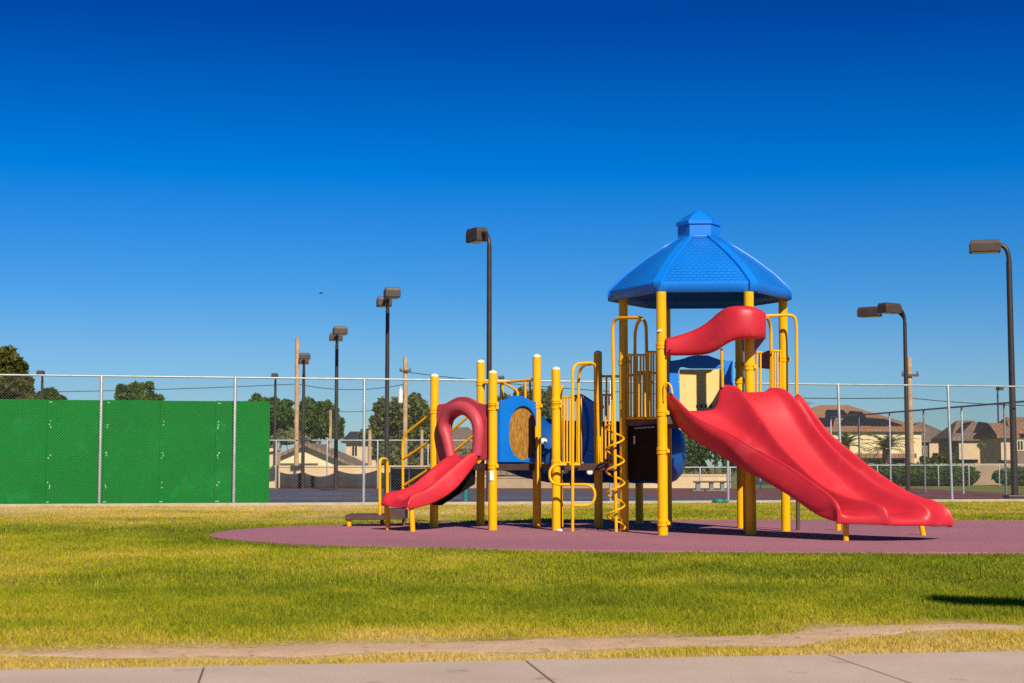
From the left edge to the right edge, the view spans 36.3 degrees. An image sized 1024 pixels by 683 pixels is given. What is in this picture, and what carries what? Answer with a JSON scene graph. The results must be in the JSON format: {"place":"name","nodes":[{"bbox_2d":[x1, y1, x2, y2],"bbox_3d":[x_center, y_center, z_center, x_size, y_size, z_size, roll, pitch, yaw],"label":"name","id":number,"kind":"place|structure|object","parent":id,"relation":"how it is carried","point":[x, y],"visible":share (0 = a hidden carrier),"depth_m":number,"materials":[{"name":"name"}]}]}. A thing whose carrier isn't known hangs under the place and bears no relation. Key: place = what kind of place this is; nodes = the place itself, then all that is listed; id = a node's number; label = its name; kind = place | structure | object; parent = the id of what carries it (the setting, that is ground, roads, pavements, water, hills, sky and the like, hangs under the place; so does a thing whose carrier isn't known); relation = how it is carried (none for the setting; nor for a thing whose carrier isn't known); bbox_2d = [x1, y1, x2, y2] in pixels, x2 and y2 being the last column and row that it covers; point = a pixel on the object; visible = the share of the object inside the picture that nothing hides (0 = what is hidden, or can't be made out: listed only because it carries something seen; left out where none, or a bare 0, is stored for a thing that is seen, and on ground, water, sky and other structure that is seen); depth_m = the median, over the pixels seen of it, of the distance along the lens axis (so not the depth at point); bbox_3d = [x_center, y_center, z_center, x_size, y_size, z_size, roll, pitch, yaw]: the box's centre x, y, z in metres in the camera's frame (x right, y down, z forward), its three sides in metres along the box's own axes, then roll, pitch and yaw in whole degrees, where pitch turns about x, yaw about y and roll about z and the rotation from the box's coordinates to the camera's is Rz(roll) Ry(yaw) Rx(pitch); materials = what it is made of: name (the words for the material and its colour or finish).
{"place":"outdoors","nodes":[
{"label":"outdoors","id":0,"kind":"place"},
{"bbox_2d":[269,466,429,487],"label":"block wall","id":1,"kind":"structure","parent":0,"point":[315,470],"depth_m":67.77,"materials":[{"name":"beige paint"}]},
{"bbox_2d":[341,432,376,465],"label":"two storey house","id":2,"kind":"structure","parent":0,"point":[353,448],"depth_m":169.59,"materials":[{"name":"beige paint"}]},
{"bbox_2d":[351,445,357,456],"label":"window","id":3,"kind":"structure","parent":2,"relation":"in","point":[354,448],"depth_m":169.57,"materials":[{"name":"white glass"}]},
{"bbox_2d":[425,427,485,476],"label":"tiled house","id":4,"kind":"structure","parent":0,"point":[457,432],"depth_m":119.97,"materials":[{"name":"beige paint"}]},
{"bbox_2d":[0,651,1023,682],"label":"pavement","id":5,"kind":"structure","parent":0,"point":[978,667],"depth_m":7.14,"materials":[{"name":"concrete"}]},
{"bbox_2d":[198,664,549,682],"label":"pavement joints","id":6,"kind":"object","parent":5,"relation":"on","point":[203,670],"depth_m":7.07,"materials":[{"name":"grey concrete"}]},
{"bbox_2d":[0,502,1023,669],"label":"lawn","id":7,"kind":"structure","parent":0,"point":[497,638],"depth_m":11.51,"materials":[{"name":"green plant"}]},
{"bbox_2d":[210,520,1023,554],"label":"playground surface","id":8,"kind":"object","parent":7,"relation":"on","point":[959,537],"visible":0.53,"depth_m":20.21,"materials":[{"name":"purple rubber"}]},
{"bbox_2d":[345,210,952,540],"bbox_3d":[1.826,0.472,22.959,9.460,4.600,4.515,-2,-5,26],"label":"play structure","id":9,"kind":"object","parent":8,"relation":"on","point":[777,435],"visible":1,"depth_m":22.03,"materials":[{"name":"multicoloured plastic"}]},
{"bbox_2d":[713,498,728,502],"bbox_3d":[5.242,4.001,39.325,0.400,0.115,0.309,-1,-5,15],"label":"crumpled bag","id":10,"kind":"object","parent":7,"relation":"on","point":[718,500],"visible":0.99,"depth_m":39.25,"materials":[{"name":"teal paint"}]},
{"bbox_2d":[0,623,1023,657],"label":"dirt path","id":11,"kind":"structure","parent":0,"point":[799,638],"depth_m":8.34,"materials":[{"name":"beige soil"}]},
{"bbox_2d":[0,0,1023,466],"label":"sky","id":12,"kind":"structure","parent":0,"point":[183,183],"materials":[{"name":"blue"}]},
{"bbox_2d":[756,405,926,484],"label":"two storey house","id":13,"kind":"structure","parent":0,"point":[828,413],"depth_m":129.80,"materials":[{"name":"beige paint"}]},
{"bbox_2d":[867,459,880,462],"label":"window","id":14,"kind":"structure","parent":13,"relation":"in","point":[868,460],"depth_m":129.60,"materials":[{"name":"black glass"}]},
{"bbox_2d":[892,459,904,462],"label":"window","id":15,"kind":"structure","parent":13,"relation":"in","point":[893,460],"depth_m":129.60,"materials":[{"name":"black glass"}]},
{"bbox_2d":[682,468,1023,494],"bbox_3d":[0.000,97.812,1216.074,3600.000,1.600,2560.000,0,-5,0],"label":"ground","id":16,"kind":"structure","parent":0,"point":[979,488],"depth_m":68.33,"materials":[{"name":"purple court surfacing"},{"name":"asphalt"}]},
{"bbox_2d":[0,344,36,398],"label":"pine tree","id":17,"kind":"object","parent":16,"relation":"on","point":[12,361],"visible":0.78,"depth_m":117.62,"materials":[{"name":"green plant"}]},
{"bbox_2d":[36,370,44,398],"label":"street lamp","id":18,"kind":"object","parent":16,"relation":"on","point":[40,372],"visible":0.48,"depth_m":99.97,"materials":[{"name":"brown metal"}]},
{"bbox_2d":[31,387,66,399],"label":"shrubby tree","id":19,"kind":"object","parent":16,"relation":"on","point":[55,396],"visible":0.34,"depth_m":111.87,"materials":[{"name":"green plant"}]},
{"bbox_2d":[114,380,165,403],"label":"round tree","id":20,"kind":"object","parent":16,"relation":"on","point":[137,389],"visible":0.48,"depth_m":124.81,"materials":[{"name":"green plant"}]},
{"bbox_2d":[271,373,277,465],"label":"street lamp","id":21,"kind":"object","parent":16,"relation":"on","point":[275,398],"visible":0.56,"depth_m":99.82,"materials":[{"name":"brown metal"}]},
{"bbox_2d":[248,392,306,447],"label":"broadleaf tree","id":22,"kind":"object","parent":16,"relation":"on","point":[284,405],"visible":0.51,"depth_m":149.37,"materials":[{"name":"green plant"}]},
{"bbox_2d":[270,428,310,449],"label":"bright shrub","id":23,"kind":"object","parent":16,"relation":"on","point":[282,434],"visible":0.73,"depth_m":139.52,"materials":[{"name":"green plant"}]},
{"bbox_2d":[294,338,299,465],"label":"utility pole","id":24,"kind":"object","parent":16,"relation":"on","point":[296,425],"visible":0.66,"depth_m":94.87,"materials":[{"name":"brown wood"}]},
{"bbox_2d":[0,384,402,392],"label":"power line","id":25,"kind":"object","parent":24,"relation":"attached to","point":[209,387],"visible":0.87,"depth_m":95.42,"materials":[{"name":"brown metal"}]},
{"bbox_2d":[269,442,367,465],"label":"gabled house","id":26,"kind":"structure","parent":16,"relation":"on","point":[312,457],"depth_m":111.67,"materials":[{"name":"beige paint"}]},
{"bbox_2d":[299,396,345,443],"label":"broadleaf tree","id":27,"kind":"object","parent":16,"relation":"on","point":[321,419],"visible":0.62,"depth_m":154.29,"materials":[{"name":"green plant"}]},
{"bbox_2d":[329,410,331,448],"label":"utility pole","id":28,"kind":"object","parent":16,"relation":"on","point":[330,427],"visible":0.4,"depth_m":119.76,"materials":[{"name":"brown wood"}]},
{"bbox_2d":[368,430,371,465],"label":"utility pole","id":29,"kind":"object","parent":16,"relation":"on","point":[369,442],"visible":0.4,"depth_m":84.75,"materials":[{"name":"brown wood"}]},
{"bbox_2d":[269,440,471,488],"bbox_3d":[-6.521,5.028,63.833,10.420,2.070,1.003,0,-5,-6],"label":"chain link fence","id":30,"kind":"object","parent":16,"relation":"on","point":[345,480],"visible":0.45,"depth_m":63.47,"materials":[{"name":"metal"}]},
{"bbox_2d":[358,392,429,465],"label":"broadleaf tree","id":31,"kind":"object","parent":16,"relation":"on","point":[414,417],"visible":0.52,"depth_m":127.26,"materials":[{"name":"green plant"}]},
{"bbox_2d":[398,357,410,465],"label":"utility pole","id":32,"kind":"object","parent":16,"relation":"on","point":[403,397],"visible":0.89,"depth_m":94.87,"materials":[{"name":"brown wood"}]},
{"bbox_2d":[333,405,402,411],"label":"power line","id":33,"kind":"object","parent":32,"relation":"attached to","point":[369,410],"visible":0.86,"depth_m":107.94,"materials":[{"name":"brown metal"}]},
{"bbox_2d":[407,372,1023,405],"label":"power line","id":34,"kind":"object","parent":32,"relation":"attached to","point":[804,398],"visible":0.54,"depth_m":79.76,"materials":[{"name":"brown metal"}]},
{"bbox_2d":[420,430,422,465],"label":"utility pole","id":35,"kind":"object","parent":16,"relation":"on","point":[421,443],"visible":0.34,"depth_m":87.73,"materials":[{"name":"brown wood"}]},
{"bbox_2d":[455,447,476,463],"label":"pale shrub","id":36,"kind":"object","parent":16,"relation":"on","point":[464,450],"visible":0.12,"depth_m":79.64,"materials":[{"name":"green plant"}]},
{"bbox_2d":[498,376,503,400],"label":"street lamp","id":37,"kind":"object","parent":16,"relation":"on","point":[500,377],"visible":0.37,"depth_m":106.31,"materials":[{"name":"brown metal"}]},
{"bbox_2d":[485,470,519,476],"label":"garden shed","id":38,"kind":"structure","parent":16,"relation":"on","point":[504,474],"depth_m":83.46,"materials":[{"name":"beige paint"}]},
{"bbox_2d":[0,499,1023,506],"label":"kerb","id":39,"kind":"structure","parent":16,"relation":"on","point":[374,503],"depth_m":37.44,"materials":[{"name":"concrete"}]},
{"bbox_2d":[0,374,1023,503],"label":"chain link fence","id":40,"kind":"object","parent":39,"relation":"on","point":[234,400],"visible":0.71,"depth_m":37.73,"materials":[{"name":"metal"}]},
{"bbox_2d":[497,385,562,419],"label":"willow tree","id":41,"kind":"object","parent":16,"relation":"on","point":[546,398],"visible":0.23,"depth_m":125.53,"materials":[{"name":"green plant"}]},
{"bbox_2d":[269,489,794,502],"bbox_3d":[-8.710,4.766,48.337,34.643,0.001,24.575,0,-5,0],"label":"court","id":42,"kind":"object","parent":16,"relation":"on","point":[282,496],"visible":0.2,"depth_m":47.12,"materials":[{"name":"asphalt"}]},
{"bbox_2d":[470,477,634,487],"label":"block wall","id":43,"kind":"structure","parent":16,"relation":"on","point":[506,482],"depth_m":66.73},
{"bbox_2d":[269,488,1022,498],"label":"court surround","id":44,"kind":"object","parent":16,"relation":"on","point":[720,494],"visible":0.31,"depth_m":54.20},
{"bbox_2d":[0,399,269,503],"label":"practice wall","id":45,"kind":"structure","parent":44,"relation":"on","point":[214,454],"depth_m":36.77,"materials":[{"name":"green paint"}]},
{"bbox_2d":[298,353,309,488],"bbox_3d":[-8.434,3.278,63.238,0.442,5.420,3.353,1,-5,-9],"label":"street lamp","id":46,"kind":"object","parent":44,"relation":"on","point":[304,359],"visible":0.98,"depth_m":63.03,"materials":[{"name":"brown metal"}]},
{"bbox_2d":[329,326,347,489],"bbox_3d":[-6.718,2.643,60.128,0.538,6.197,3.534,1,-5,-9],"label":"street lamp","id":47,"kind":"object","parent":44,"relation":"on","point":[337,334],"visible":0.98,"depth_m":59.88,"materials":[{"name":"brown metal"}]},
{"bbox_2d":[376,287,400,493],"bbox_3d":[-4.155,1.732,52.150,0.509,6.758,3.399,1,-5,-10],"label":"street lamp","id":48,"kind":"object","parent":44,"relation":"on","point":[388,296],"visible":0.98,"depth_m":51.95,"materials":[{"name":"brown metal"}]},
{"bbox_2d":[390,467,427,491],"bbox_3d":[-2.888,4.380,48.815,0.059,0.953,6.485,2,-5,-20],"label":"chain link fence","id":49,"kind":"object","parent":44,"relation":"on","point":[395,475],"visible":0.34,"depth_m":50.76,"materials":[{"name":"metal"}]},
{"bbox_2d":[463,489,467,501],"bbox_3d":[-1.185,3.692,39.833,0.160,0.910,0.156,0,-5,0],"label":"net post","id":50,"kind":"object","parent":44,"relation":"on","point":[465,497],"depth_m":39.75,"materials":[{"name":"teal paint"}]},
{"bbox_2d":[466,227,491,501],"bbox_3d":[-0.809,0.601,40.353,0.341,7.155,1.029,3,-5,-31],"label":"street lamp","id":51,"kind":"object","parent":44,"relation":"on","point":[476,235],"visible":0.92,"depth_m":40.09,"materials":[{"name":"brown metal"}]},
{"bbox_2d":[692,481,733,490],"bbox_3d":[7.413,5.333,57.759,1.512,0.360,0.400,0,-5,0],"label":"park bench","id":52,"kind":"object","parent":44,"relation":"on","point":[722,486],"visible":0.91,"depth_m":57.61,"materials":[{"name":"concrete"}]},
{"bbox_2d":[857,302,909,490],"bbox_3d":[13.506,2.090,57.644,1.892,6.908,1.307,-4,-6,42],"label":"street lamp","id":53,"kind":"object","parent":44,"relation":"on","point":[880,309],"visible":0.99,"depth_m":57.46,"materials":[{"name":"brown metal"}]},
{"bbox_2d":[830,400,1023,494],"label":"chain link fence","id":54,"kind":"object","parent":44,"relation":"on","point":[961,440],"visible":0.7,"depth_m":53.83,"materials":[{"name":"metal"}]},
{"bbox_2d":[969,239,1023,498],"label":"street lamp","id":55,"kind":"object","parent":44,"relation":"on","point":[991,246],"visible":0.88,"depth_m":42.47,"materials":[{"name":"brown metal"}]},
{"bbox_2d":[643,474,726,487],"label":"block wall","id":56,"kind":"structure","parent":16,"relation":"on","point":[685,482],"depth_m":66.73,"materials":[{"name":"beige paint"}]},
{"bbox_2d":[644,467,763,487],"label":"chain link fence","id":57,"kind":"object","parent":16,"relation":"on","point":[700,469],"visible":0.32,"depth_m":65.25,"materials":[{"name":"metal"}]},
{"bbox_2d":[680,430,736,474],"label":"broadleaf tree","id":58,"kind":"object","parent":16,"relation":"on","point":[695,459],"visible":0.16,"depth_m":91.39,"materials":[{"name":"green plant"}]},
{"bbox_2d":[832,432,871,452],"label":"palm tree","id":59,"kind":"object","parent":16,"relation":"on","point":[849,440],"visible":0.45,"depth_m":107.53,"materials":[{"name":"green plant"}]},
{"bbox_2d":[855,431,917,462],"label":"palm tree","id":60,"kind":"object","parent":16,"relation":"on","point":[886,438],"visible":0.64,"depth_m":104.51,"materials":[{"name":"green plant"}]},
{"bbox_2d":[902,358,918,462],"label":"utility pole","id":61,"kind":"object","parent":16,"relation":"on","point":[910,376],"visible":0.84,"depth_m":77.88,"materials":[{"name":"brown wood"}]},
{"bbox_2d":[867,461,980,485],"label":"clipped hedge","id":62,"kind":"object","parent":16,"relation":"on","point":[915,477],"visible":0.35,"depth_m":73.12,"materials":[{"name":"green plant"}]},
{"bbox_2d":[919,453,958,462],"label":"shrub","id":63,"kind":"object","parent":16,"relation":"on","point":[938,458],"visible":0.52,"depth_m":94.39,"materials":[{"name":"green plant"}]},
{"bbox_2d":[869,463,1023,484],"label":"block wall","id":64,"kind":"structure","parent":16,"relation":"on","point":[986,475],"depth_m":77.23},
{"bbox_2d":[869,465,1023,485],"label":"chain link fence","id":65,"kind":"object","parent":16,"relation":"on","point":[949,471],"visible":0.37,"depth_m":72.25,"materials":[{"name":"metal"}]},
{"bbox_2d":[976,442,986,461],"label":"bare tree","id":66,"kind":"object","parent":16,"relation":"on","point":[981,445],"visible":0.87,"depth_m":99.68,"materials":[{"name":"green plant"}]},
{"bbox_2d":[996,387,1003,422],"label":"street lamp","id":67,"kind":"object","parent":16,"relation":"on","point":[999,388],"visible":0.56,"depth_m":120.90,"materials":[{"name":"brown metal"}]},
{"bbox_2d":[991,466,1023,485],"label":"clipped hedge","id":68,"kind":"object","parent":16,"relation":"on","point":[1020,471],"visible":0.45,"depth_m":74.00,"materials":[{"name":"green plant"}]},
{"bbox_2d":[913,422,940,457],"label":"two storey house","id":69,"kind":"structure","parent":0,"point":[929,448],"depth_m":149.70,"materials":[{"name":"grey paint"}]},
{"bbox_2d":[931,421,986,462],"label":"two storey house","id":70,"kind":"structure","parent":0,"point":[958,434],"depth_m":120.12,"materials":[{"name":"grey paint"}]},
{"bbox_2d":[973,423,1019,462],"bbox_3d":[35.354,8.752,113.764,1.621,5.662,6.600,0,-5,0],"label":"two storey house","id":71,"kind":"structure","parent":0,"point":[997,439],"depth_m":113.25,"materials":[{"name":"beige paint"}]},
{"bbox_2d":[999,417,1023,462],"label":"two storey house","id":72,"kind":"structure","parent":0,"point":[1021,446],"depth_m":126.72,"materials":[{"name":"grey paint"}]},
{"bbox_2d":[1017,440,1023,450],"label":"window","id":73,"kind":"structure","parent":72,"relation":"in","point":[1021,446],"depth_m":126.69,"materials":[{"name":"white glass"}]}
]}

